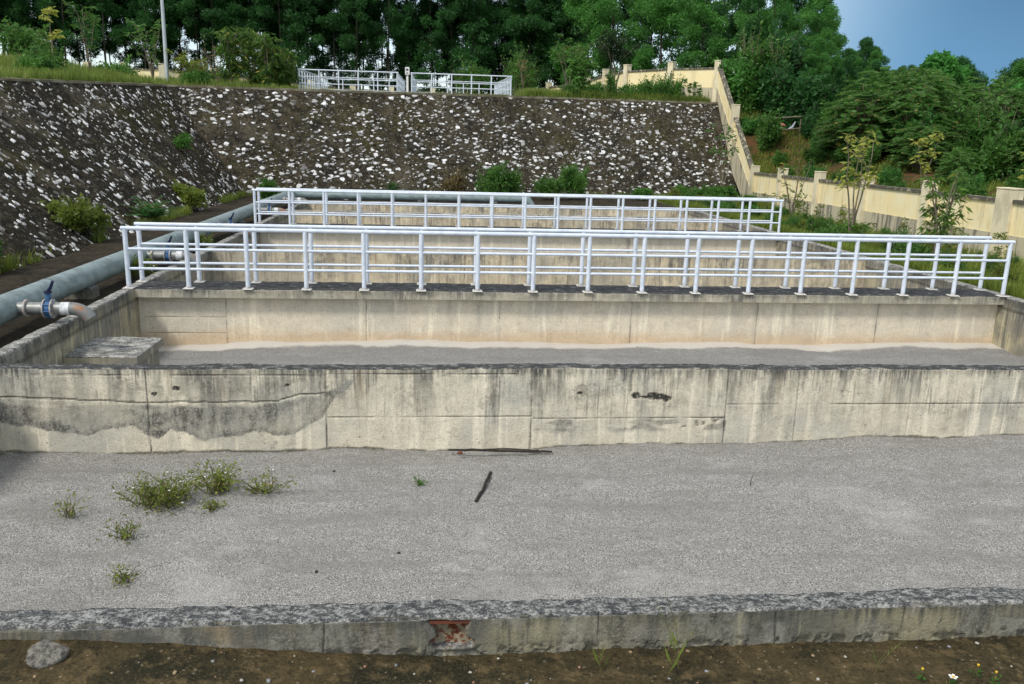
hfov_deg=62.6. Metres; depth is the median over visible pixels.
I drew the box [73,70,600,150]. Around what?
plateau ground
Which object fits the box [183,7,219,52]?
acacia tree
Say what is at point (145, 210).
fern
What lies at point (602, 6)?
hill tree
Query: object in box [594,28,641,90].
dark topped tree
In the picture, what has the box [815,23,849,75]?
hill tree
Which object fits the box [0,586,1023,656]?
basin wall
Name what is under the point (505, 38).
understorey tree
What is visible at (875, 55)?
hill tree
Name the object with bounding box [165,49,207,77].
plateau shrub
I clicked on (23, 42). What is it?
plateau bush
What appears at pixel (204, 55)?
understorey tree
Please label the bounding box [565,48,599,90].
bushy sapling
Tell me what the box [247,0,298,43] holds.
acacia tree
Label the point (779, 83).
hillside bush
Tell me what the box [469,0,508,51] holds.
acacia tree
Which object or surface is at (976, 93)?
feathery shrub
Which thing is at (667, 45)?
hill tree
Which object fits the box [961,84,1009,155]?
hillside bush
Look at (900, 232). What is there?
strip weed
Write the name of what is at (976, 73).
hill tree
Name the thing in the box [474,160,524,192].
shrub
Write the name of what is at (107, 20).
acacia tree
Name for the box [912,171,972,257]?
mango sapling
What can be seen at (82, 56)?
acacia tree
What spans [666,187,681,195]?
strip weed
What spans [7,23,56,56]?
plateau bush
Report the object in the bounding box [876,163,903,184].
hillside bush
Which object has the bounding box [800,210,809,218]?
strip weed
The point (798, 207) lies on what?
tall weed
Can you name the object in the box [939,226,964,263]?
tall weed
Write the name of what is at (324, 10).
acacia tree
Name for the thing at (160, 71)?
boundary wall
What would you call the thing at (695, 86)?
tall weed
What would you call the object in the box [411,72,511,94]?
pit railing
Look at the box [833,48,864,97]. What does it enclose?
hill tree
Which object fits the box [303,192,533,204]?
water pipe
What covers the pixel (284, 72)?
mango tree
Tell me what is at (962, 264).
strip weed
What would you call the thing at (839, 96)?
hillside bush
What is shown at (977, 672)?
wildflower
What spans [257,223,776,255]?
basin wall
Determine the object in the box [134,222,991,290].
railing
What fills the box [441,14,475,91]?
acacia tree
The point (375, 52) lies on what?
acacia tree
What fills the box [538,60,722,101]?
boundary wall
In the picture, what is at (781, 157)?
hillside bush
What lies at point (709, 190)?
corner bush
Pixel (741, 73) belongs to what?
hillside bush
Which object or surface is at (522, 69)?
bare sapling
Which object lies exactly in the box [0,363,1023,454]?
basin wall
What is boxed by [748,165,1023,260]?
boundary wall
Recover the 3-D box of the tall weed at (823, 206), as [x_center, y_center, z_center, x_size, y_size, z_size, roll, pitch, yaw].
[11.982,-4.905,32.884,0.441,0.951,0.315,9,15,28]
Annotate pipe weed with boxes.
[124,250,157,278]
[192,232,213,247]
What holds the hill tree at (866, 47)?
on the hillside
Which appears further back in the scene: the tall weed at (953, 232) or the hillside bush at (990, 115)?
the hillside bush at (990, 115)
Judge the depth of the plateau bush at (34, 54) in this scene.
34.98 m
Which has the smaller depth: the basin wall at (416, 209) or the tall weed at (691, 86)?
the basin wall at (416, 209)
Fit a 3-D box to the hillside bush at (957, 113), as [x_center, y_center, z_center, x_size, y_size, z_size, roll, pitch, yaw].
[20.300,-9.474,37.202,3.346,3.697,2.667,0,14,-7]
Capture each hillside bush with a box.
[711,41,794,108]
[733,20,815,107]
[739,115,760,134]
[754,53,804,117]
[771,63,838,130]
[771,150,787,165]
[784,165,794,175]
[798,99,828,138]
[800,136,829,166]
[804,163,827,177]
[809,128,838,153]
[816,95,842,132]
[829,71,848,99]
[830,140,852,162]
[830,162,855,181]
[844,151,873,178]
[855,141,882,165]
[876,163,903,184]
[884,176,907,187]
[889,102,958,159]
[946,83,995,160]
[948,168,985,192]
[957,168,992,195]
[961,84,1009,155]
[967,96,1023,184]
[979,71,1007,100]
[1004,163,1023,187]
[1009,113,1023,130]
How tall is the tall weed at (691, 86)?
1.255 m
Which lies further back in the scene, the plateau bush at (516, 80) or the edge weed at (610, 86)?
the plateau bush at (516, 80)
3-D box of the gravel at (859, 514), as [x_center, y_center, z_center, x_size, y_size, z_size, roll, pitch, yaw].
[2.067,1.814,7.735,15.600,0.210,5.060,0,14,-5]
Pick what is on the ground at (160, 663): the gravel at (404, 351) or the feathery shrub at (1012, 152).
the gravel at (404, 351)
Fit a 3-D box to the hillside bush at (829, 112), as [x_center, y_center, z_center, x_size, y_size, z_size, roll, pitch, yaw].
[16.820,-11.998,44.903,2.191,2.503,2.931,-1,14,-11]
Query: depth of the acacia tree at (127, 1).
74.56 m
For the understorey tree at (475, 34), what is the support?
on the plateau ground at (417, 92)
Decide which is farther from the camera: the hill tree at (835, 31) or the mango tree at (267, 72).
the hill tree at (835, 31)
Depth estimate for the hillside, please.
43.60 m
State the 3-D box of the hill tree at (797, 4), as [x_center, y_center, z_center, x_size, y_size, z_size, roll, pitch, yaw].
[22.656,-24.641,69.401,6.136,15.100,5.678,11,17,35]
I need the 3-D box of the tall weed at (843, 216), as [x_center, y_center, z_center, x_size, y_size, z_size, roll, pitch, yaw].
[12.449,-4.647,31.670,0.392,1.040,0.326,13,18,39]
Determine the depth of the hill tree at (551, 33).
74.92 m
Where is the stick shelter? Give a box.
[764,116,802,135]
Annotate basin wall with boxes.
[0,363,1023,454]
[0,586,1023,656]
[134,281,1004,345]
[212,248,865,287]
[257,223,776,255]
[291,210,722,230]
[308,201,684,216]
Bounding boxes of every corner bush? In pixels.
[630,187,653,200]
[665,184,696,195]
[694,183,722,196]
[711,185,741,197]
[714,194,733,204]
[739,193,756,205]
[743,205,764,217]
[774,206,789,216]
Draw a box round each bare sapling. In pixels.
[39,6,64,54]
[515,59,530,88]
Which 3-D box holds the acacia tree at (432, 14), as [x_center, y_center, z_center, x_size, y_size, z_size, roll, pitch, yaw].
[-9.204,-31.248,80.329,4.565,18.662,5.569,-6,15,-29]
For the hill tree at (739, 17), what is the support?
on the hillside
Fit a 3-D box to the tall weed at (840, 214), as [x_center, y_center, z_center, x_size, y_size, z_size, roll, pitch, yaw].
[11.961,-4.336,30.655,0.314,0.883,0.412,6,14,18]
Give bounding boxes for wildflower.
[914,667,926,681]
[946,674,957,683]
[969,664,982,677]
[989,671,1001,683]
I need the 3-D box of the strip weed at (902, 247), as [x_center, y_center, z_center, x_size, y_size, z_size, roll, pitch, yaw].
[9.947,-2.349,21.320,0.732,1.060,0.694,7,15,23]
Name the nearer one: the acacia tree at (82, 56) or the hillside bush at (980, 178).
the hillside bush at (980, 178)
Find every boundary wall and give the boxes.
[83,62,511,94]
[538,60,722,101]
[716,67,753,196]
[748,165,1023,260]
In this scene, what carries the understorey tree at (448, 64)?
on the plateau ground at (417, 92)
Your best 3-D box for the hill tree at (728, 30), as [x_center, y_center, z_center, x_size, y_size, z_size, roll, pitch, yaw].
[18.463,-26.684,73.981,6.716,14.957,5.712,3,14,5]
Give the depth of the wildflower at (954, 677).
4.53 m
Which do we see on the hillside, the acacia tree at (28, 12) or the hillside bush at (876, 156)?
the hillside bush at (876, 156)
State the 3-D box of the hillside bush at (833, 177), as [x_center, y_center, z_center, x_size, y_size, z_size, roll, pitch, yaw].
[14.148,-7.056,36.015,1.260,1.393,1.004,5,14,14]
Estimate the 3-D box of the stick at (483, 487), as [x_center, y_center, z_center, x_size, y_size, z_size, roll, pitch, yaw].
[-0.293,1.510,8.802,0.051,0.050,0.768,4,14,9]
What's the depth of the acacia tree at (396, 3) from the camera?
77.45 m
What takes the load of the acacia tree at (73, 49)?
on the plateau ground at (417, 92)
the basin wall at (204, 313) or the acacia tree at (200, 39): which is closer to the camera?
the basin wall at (204, 313)
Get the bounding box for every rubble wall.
[0,78,244,272]
[166,84,736,195]
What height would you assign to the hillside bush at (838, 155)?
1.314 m
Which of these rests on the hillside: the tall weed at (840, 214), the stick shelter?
the stick shelter
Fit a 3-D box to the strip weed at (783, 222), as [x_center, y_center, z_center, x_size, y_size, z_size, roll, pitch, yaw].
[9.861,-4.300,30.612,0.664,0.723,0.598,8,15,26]
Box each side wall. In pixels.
[0,204,307,363]
[687,211,1023,356]
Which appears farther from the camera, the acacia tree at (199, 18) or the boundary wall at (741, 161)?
the acacia tree at (199, 18)
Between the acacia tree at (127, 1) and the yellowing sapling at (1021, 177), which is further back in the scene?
the acacia tree at (127, 1)
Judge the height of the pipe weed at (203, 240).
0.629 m
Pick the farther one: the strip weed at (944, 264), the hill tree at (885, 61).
the hill tree at (885, 61)
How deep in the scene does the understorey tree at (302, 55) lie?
72.72 m
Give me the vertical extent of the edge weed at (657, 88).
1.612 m
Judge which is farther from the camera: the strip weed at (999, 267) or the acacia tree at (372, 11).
the acacia tree at (372, 11)
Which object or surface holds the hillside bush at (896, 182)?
on the hillside
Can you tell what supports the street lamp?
on the plateau ground at (417, 92)
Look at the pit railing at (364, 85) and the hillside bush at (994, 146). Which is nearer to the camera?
the hillside bush at (994, 146)
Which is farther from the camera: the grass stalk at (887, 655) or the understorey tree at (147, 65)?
the understorey tree at (147, 65)
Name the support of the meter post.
on the plateau ground at (417, 92)
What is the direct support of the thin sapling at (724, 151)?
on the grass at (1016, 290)
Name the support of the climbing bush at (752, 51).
on the hillside
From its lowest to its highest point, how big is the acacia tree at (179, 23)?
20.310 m
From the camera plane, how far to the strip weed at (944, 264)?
19.66 m
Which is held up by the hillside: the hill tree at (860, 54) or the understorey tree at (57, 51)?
the hill tree at (860, 54)
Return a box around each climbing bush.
[733,20,791,113]
[754,107,784,152]
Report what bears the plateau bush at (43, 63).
on the plateau ground at (417, 92)
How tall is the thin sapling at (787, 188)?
2.812 m
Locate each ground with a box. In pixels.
[0,195,1023,683]
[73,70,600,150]
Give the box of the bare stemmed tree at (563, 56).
[550,34,595,84]
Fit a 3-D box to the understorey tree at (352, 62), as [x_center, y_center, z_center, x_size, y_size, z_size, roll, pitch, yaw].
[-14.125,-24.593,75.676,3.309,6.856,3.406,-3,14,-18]
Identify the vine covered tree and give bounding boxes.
[919,48,978,105]
[1005,82,1023,100]
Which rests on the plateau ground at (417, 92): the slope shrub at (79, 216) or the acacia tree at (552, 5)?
the acacia tree at (552, 5)
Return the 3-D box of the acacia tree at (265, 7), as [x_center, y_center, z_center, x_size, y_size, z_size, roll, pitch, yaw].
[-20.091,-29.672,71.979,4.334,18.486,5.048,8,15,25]
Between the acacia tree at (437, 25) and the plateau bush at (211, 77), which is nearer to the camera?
the plateau bush at (211, 77)
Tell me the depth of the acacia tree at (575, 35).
77.95 m
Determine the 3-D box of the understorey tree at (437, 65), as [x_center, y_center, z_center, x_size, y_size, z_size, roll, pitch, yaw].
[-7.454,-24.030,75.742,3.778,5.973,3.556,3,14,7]
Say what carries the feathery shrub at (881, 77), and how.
on the hillside
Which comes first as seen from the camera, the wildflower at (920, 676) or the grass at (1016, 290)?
the wildflower at (920, 676)
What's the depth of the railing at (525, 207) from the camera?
24.73 m
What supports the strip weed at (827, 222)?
on the ground at (160, 663)
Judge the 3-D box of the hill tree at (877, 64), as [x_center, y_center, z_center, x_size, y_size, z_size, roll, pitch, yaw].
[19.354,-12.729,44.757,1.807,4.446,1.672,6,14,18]
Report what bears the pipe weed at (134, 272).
on the ground at (160, 663)
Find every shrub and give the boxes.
[0,238,4,256]
[38,192,114,233]
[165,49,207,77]
[170,179,209,207]
[171,131,193,150]
[256,177,279,198]
[438,167,476,191]
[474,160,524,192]
[532,173,566,199]
[558,162,590,198]
[803,89,905,155]
[829,66,925,137]
[868,74,974,148]
[880,122,964,170]
[883,66,972,123]
[885,68,956,96]
[930,147,985,182]
[951,75,1023,114]
[964,88,1023,128]
[992,130,1023,175]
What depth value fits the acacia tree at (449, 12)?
72.88 m
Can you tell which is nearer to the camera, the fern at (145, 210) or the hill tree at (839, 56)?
the fern at (145, 210)
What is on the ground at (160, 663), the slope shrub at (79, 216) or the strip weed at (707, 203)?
the strip weed at (707, 203)
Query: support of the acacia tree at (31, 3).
on the plateau ground at (417, 92)
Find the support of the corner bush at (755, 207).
on the ground at (160, 663)
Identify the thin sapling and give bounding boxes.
[706,123,745,186]
[772,156,814,217]
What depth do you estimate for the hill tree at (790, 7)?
57.55 m
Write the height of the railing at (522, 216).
1.034 m
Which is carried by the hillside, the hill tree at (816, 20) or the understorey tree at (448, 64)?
the hill tree at (816, 20)
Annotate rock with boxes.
[26,640,69,669]
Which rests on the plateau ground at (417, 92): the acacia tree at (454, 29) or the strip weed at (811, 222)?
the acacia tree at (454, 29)
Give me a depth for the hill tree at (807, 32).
72.02 m
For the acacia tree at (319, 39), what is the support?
on the plateau ground at (417, 92)
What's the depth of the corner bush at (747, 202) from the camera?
39.57 m
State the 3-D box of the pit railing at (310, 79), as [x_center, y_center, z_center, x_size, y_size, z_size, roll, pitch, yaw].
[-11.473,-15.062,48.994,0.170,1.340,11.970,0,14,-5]
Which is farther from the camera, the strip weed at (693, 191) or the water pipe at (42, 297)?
the strip weed at (693, 191)
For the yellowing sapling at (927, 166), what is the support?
on the hillside
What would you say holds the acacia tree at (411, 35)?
on the plateau ground at (417, 92)
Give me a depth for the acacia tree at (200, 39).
80.79 m
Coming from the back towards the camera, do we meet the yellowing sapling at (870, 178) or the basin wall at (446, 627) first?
the yellowing sapling at (870, 178)
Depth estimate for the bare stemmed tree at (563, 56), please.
54.72 m
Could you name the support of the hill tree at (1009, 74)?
on the hillside
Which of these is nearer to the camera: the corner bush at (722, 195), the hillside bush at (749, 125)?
the corner bush at (722, 195)
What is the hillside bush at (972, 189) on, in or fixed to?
on the hillside
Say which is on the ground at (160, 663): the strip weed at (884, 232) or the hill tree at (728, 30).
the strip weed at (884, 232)
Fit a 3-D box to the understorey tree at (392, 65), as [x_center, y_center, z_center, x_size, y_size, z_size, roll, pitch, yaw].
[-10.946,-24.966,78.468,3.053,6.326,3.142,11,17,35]
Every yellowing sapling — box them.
[833,130,882,233]
[909,131,943,188]
[1017,151,1023,179]
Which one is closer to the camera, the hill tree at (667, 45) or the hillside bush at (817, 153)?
the hillside bush at (817, 153)
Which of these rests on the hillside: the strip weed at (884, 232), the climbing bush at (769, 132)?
the climbing bush at (769, 132)
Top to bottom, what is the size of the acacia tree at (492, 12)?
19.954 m
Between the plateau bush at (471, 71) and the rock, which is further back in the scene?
the plateau bush at (471, 71)
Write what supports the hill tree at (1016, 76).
on the hillside
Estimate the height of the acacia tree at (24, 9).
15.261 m
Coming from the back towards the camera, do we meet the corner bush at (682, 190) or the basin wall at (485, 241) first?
the corner bush at (682, 190)
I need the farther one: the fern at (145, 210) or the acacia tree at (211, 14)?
the acacia tree at (211, 14)
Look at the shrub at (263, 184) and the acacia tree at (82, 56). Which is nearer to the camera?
the shrub at (263, 184)
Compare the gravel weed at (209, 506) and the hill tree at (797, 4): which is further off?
the hill tree at (797, 4)
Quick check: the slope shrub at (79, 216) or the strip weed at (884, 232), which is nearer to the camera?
the slope shrub at (79, 216)
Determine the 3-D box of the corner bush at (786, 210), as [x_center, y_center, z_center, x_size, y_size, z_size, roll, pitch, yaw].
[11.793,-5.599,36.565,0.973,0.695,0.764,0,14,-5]
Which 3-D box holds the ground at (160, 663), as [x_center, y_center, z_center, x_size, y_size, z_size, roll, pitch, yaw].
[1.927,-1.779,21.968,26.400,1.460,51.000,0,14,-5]
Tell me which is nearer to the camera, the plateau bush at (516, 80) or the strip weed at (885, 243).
the strip weed at (885, 243)
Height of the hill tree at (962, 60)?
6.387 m
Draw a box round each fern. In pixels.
[119,196,187,218]
[377,181,406,189]
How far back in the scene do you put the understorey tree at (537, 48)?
74.26 m
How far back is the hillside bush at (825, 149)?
42.74 m
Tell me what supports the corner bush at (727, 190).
on the ground at (160, 663)
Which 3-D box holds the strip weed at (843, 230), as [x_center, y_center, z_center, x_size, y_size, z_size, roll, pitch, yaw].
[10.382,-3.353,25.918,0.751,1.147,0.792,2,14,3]
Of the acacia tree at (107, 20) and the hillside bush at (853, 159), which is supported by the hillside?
the hillside bush at (853, 159)
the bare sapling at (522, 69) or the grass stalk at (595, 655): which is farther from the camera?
the bare sapling at (522, 69)
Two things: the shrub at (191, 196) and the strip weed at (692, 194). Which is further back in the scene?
the strip weed at (692, 194)
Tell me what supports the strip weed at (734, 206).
on the ground at (160, 663)
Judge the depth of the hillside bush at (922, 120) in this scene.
37.28 m
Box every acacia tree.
[0,0,29,53]
[0,0,40,33]
[11,0,63,42]
[22,0,66,57]
[31,8,85,63]
[33,0,97,60]
[33,5,83,58]
[51,0,102,63]
[55,0,111,61]
[60,3,104,61]
[71,0,126,61]
[77,5,128,59]
[98,0,140,60]
[99,21,126,62]
[118,0,177,66]
[121,0,165,68]
[124,35,160,63]
[127,0,185,63]
[153,0,202,70]
[166,2,217,63]
[174,0,213,60]
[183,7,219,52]
[199,0,229,67]
[202,0,249,75]
[204,1,249,52]
[218,0,259,73]
[232,0,284,60]
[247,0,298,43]
[252,0,305,46]
[277,0,329,68]
[282,0,333,67]
[287,1,341,63]
[304,0,341,81]
[309,0,358,86]
[321,0,341,85]
[321,13,349,76]
[326,0,378,88]
[340,1,382,88]
[354,1,382,88]
[359,0,404,89]
[363,5,389,77]
[365,0,411,89]
[380,0,429,90]
[389,0,432,74]
[393,0,436,54]
[401,0,453,70]
[407,0,459,83]
[416,0,442,84]
[430,0,478,90]
[439,2,468,91]
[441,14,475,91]
[449,0,495,78]
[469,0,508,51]
[472,0,496,53]
[480,0,525,90]
[510,1,552,63]
[517,0,568,87]
[556,11,585,40]
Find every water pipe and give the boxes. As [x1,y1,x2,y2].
[0,192,307,325]
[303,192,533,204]
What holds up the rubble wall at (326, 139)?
on the ground at (160, 663)
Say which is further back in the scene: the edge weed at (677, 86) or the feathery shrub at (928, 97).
the edge weed at (677, 86)
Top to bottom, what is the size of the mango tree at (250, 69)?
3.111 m
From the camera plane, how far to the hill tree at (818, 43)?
46.13 m
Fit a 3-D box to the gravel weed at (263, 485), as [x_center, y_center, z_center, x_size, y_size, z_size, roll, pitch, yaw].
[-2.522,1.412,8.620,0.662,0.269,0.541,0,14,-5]
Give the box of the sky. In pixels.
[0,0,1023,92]
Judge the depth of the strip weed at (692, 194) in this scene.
37.52 m
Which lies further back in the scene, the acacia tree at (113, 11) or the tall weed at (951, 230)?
the acacia tree at (113, 11)
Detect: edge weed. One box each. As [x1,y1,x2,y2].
[558,83,582,93]
[584,76,604,93]
[602,70,620,94]
[618,80,637,97]
[635,74,655,96]
[647,74,667,96]
[658,70,674,97]
[670,74,685,96]
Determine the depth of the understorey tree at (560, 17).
74.33 m
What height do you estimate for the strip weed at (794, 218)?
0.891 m
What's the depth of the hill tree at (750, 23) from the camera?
50.62 m
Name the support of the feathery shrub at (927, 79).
on the hillside
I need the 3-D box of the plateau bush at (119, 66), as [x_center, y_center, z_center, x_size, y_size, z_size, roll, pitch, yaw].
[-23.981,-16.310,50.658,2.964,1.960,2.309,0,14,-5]
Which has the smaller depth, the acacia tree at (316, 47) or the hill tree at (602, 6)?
the hill tree at (602, 6)
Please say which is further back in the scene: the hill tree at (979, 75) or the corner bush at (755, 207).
the hill tree at (979, 75)
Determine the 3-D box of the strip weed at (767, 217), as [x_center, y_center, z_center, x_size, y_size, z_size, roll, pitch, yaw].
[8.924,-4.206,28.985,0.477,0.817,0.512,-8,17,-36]
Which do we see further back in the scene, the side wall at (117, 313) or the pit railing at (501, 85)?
the pit railing at (501, 85)
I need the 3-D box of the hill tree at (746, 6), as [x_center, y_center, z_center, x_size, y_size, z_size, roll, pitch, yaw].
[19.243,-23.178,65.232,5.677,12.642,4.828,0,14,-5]
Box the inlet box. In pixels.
[63,336,163,364]
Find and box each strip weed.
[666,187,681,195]
[684,187,695,202]
[686,184,698,201]
[700,191,714,207]
[723,201,733,212]
[728,201,737,208]
[763,213,777,221]
[776,216,790,225]
[787,210,807,227]
[788,210,798,227]
[794,217,806,228]
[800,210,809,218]
[805,211,828,232]
[814,219,837,237]
[821,212,836,233]
[837,219,860,233]
[877,226,899,252]
[880,224,891,234]
[889,222,907,234]
[892,230,920,257]
[906,227,925,257]
[923,243,955,268]
[948,258,967,270]
[965,265,978,276]
[985,248,1002,273]
[987,256,1020,284]
[1002,251,1020,266]
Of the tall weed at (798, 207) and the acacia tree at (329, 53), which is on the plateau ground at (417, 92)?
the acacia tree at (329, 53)
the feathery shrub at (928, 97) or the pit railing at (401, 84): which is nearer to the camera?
the feathery shrub at (928, 97)
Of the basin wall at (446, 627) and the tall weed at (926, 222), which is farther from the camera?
the tall weed at (926, 222)
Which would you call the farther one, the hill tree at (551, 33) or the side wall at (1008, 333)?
the hill tree at (551, 33)
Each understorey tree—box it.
[44,40,64,56]
[106,19,152,68]
[139,42,161,68]
[148,30,189,69]
[174,37,200,70]
[196,49,219,71]
[237,55,257,76]
[266,33,294,56]
[271,8,317,83]
[306,56,341,86]
[325,39,355,87]
[335,32,372,88]
[363,44,391,89]
[381,41,405,89]
[393,42,430,90]
[410,43,450,91]
[432,53,464,91]
[447,8,495,92]
[459,47,501,93]
[477,42,507,91]
[482,1,522,93]
[523,32,561,87]
[531,0,581,85]
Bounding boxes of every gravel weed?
[51,489,90,517]
[96,512,148,543]
[103,556,146,587]
[110,461,223,515]
[171,455,242,495]
[197,493,227,513]
[231,467,296,495]
[413,475,428,485]
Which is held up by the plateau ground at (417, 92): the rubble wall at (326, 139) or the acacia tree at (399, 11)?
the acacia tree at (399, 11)
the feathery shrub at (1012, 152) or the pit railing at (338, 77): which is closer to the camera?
the feathery shrub at (1012, 152)
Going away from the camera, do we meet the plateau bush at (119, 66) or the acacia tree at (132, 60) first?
the plateau bush at (119, 66)
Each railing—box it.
[120,226,1015,296]
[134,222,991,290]
[252,189,783,232]
[256,188,775,231]
[298,69,397,91]
[300,70,327,88]
[327,78,405,91]
[398,73,404,91]
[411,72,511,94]
[412,74,416,91]
[417,81,493,92]
[494,77,509,94]
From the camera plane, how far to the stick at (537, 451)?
9.76 m
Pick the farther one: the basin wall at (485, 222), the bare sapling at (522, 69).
the bare sapling at (522, 69)
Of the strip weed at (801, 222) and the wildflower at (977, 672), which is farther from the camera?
the strip weed at (801, 222)
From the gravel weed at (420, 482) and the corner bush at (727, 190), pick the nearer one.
the gravel weed at (420, 482)
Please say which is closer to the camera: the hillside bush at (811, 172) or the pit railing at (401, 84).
the hillside bush at (811, 172)
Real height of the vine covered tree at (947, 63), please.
5.568 m
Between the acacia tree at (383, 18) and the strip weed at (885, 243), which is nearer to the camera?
the strip weed at (885, 243)
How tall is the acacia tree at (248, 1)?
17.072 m
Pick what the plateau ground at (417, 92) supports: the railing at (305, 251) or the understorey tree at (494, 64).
the understorey tree at (494, 64)
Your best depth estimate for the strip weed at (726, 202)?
34.33 m
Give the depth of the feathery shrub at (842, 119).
39.45 m
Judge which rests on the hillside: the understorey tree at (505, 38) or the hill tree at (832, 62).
the hill tree at (832, 62)
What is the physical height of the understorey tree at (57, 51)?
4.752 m
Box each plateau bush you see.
[0,16,51,56]
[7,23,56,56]
[11,35,70,72]
[12,52,58,71]
[87,54,140,75]
[179,67,212,84]
[195,64,235,79]
[272,50,295,84]
[452,52,492,93]
[499,42,536,94]
[512,45,542,90]
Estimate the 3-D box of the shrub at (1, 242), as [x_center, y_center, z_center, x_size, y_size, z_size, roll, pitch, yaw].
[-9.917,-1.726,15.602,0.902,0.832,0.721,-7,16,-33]
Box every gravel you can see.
[0,434,1023,610]
[159,339,1023,365]
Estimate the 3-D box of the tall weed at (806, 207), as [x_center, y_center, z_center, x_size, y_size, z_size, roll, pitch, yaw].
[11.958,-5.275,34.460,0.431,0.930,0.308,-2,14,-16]
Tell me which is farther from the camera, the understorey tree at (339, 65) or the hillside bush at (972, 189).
the understorey tree at (339, 65)
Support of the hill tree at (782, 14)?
on the hillside
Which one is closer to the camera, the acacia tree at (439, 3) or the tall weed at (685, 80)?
the tall weed at (685, 80)
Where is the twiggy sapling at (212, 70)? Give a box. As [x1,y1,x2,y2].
[196,33,237,80]
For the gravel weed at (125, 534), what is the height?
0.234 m
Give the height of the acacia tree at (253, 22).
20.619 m
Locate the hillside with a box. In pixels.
[734,100,1008,195]
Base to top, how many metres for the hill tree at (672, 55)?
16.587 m
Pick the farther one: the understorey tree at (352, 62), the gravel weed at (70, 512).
the understorey tree at (352, 62)
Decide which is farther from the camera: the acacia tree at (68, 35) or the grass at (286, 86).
the acacia tree at (68, 35)
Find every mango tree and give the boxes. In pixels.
[210,26,249,82]
[232,27,271,84]
[249,32,289,86]
[264,45,300,87]
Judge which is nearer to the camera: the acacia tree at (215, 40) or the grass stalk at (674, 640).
the grass stalk at (674, 640)
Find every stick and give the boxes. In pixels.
[448,448,551,452]
[468,448,536,450]
[474,471,491,501]
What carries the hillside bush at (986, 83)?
on the hillside
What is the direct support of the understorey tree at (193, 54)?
on the plateau ground at (417, 92)
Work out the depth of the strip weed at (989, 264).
21.08 m
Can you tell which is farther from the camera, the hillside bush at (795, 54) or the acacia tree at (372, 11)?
the acacia tree at (372, 11)
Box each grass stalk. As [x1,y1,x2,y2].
[592,647,609,673]
[657,591,687,668]
[665,630,692,677]
[872,637,908,674]
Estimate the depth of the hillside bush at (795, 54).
47.88 m
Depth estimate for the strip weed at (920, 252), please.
21.88 m
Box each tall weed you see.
[681,78,687,95]
[686,83,692,97]
[692,81,697,96]
[696,85,702,97]
[793,193,802,219]
[801,202,809,213]
[813,205,824,220]
[837,211,843,228]
[840,205,846,223]
[841,211,852,224]
[899,217,909,232]
[921,220,933,245]
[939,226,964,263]
[941,224,957,253]
[946,233,969,274]
[993,232,1008,263]
[1002,250,1015,265]
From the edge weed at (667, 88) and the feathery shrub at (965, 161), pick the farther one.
the edge weed at (667, 88)
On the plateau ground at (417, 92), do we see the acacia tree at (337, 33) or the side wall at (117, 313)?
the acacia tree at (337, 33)
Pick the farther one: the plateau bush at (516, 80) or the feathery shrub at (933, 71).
the plateau bush at (516, 80)
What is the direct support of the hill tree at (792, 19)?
on the hillside
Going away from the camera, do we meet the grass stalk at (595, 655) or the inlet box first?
the grass stalk at (595, 655)
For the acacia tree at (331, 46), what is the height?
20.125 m
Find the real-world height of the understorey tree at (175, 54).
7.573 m
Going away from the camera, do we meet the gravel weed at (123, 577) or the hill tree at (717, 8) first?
the gravel weed at (123, 577)
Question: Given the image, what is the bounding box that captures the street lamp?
[160,0,168,78]
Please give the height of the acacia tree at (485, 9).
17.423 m
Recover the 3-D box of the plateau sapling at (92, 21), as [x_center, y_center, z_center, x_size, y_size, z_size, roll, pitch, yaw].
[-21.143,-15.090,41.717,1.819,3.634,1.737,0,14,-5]
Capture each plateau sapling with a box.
[62,0,100,69]
[123,18,166,76]
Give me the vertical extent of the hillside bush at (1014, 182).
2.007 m
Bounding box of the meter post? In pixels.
[405,67,409,91]
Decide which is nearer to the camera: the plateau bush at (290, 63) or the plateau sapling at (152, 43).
the plateau sapling at (152, 43)
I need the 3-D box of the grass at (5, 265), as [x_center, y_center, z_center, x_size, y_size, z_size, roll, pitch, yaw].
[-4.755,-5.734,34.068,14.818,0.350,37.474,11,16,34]
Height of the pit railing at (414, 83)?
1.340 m
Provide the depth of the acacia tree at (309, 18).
72.85 m
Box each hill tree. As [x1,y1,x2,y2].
[495,0,553,80]
[538,0,592,85]
[547,0,621,84]
[575,0,647,73]
[616,0,681,66]
[619,0,682,70]
[631,0,693,69]
[670,0,729,67]
[674,0,734,67]
[692,0,743,64]
[703,0,754,55]
[724,0,791,62]
[725,0,782,66]
[732,0,766,59]
[749,0,800,48]
[763,0,805,45]
[767,8,800,57]
[769,0,821,33]
[787,0,839,80]
[798,0,847,70]
[800,7,846,72]
[801,36,831,87]
[807,27,840,98]
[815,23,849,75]
[828,52,845,86]
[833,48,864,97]
[836,50,863,91]
[840,51,864,85]
[856,39,867,79]
[857,39,875,80]
[862,36,883,61]
[863,50,886,87]
[864,46,890,80]
[865,59,888,87]
[954,55,976,86]
[957,58,988,85]
[968,68,988,90]
[998,58,1022,84]
[1006,58,1023,89]
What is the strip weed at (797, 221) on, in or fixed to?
on the ground at (160, 663)
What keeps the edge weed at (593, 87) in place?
on the plateau ground at (417, 92)
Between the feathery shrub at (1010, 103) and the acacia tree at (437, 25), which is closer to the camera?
the feathery shrub at (1010, 103)
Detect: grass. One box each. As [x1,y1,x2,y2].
[0,52,309,88]
[0,188,733,273]
[171,82,708,101]
[514,87,710,101]
[652,192,1023,298]
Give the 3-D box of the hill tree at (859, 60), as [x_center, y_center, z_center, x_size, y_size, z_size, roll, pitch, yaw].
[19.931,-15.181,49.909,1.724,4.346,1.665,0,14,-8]

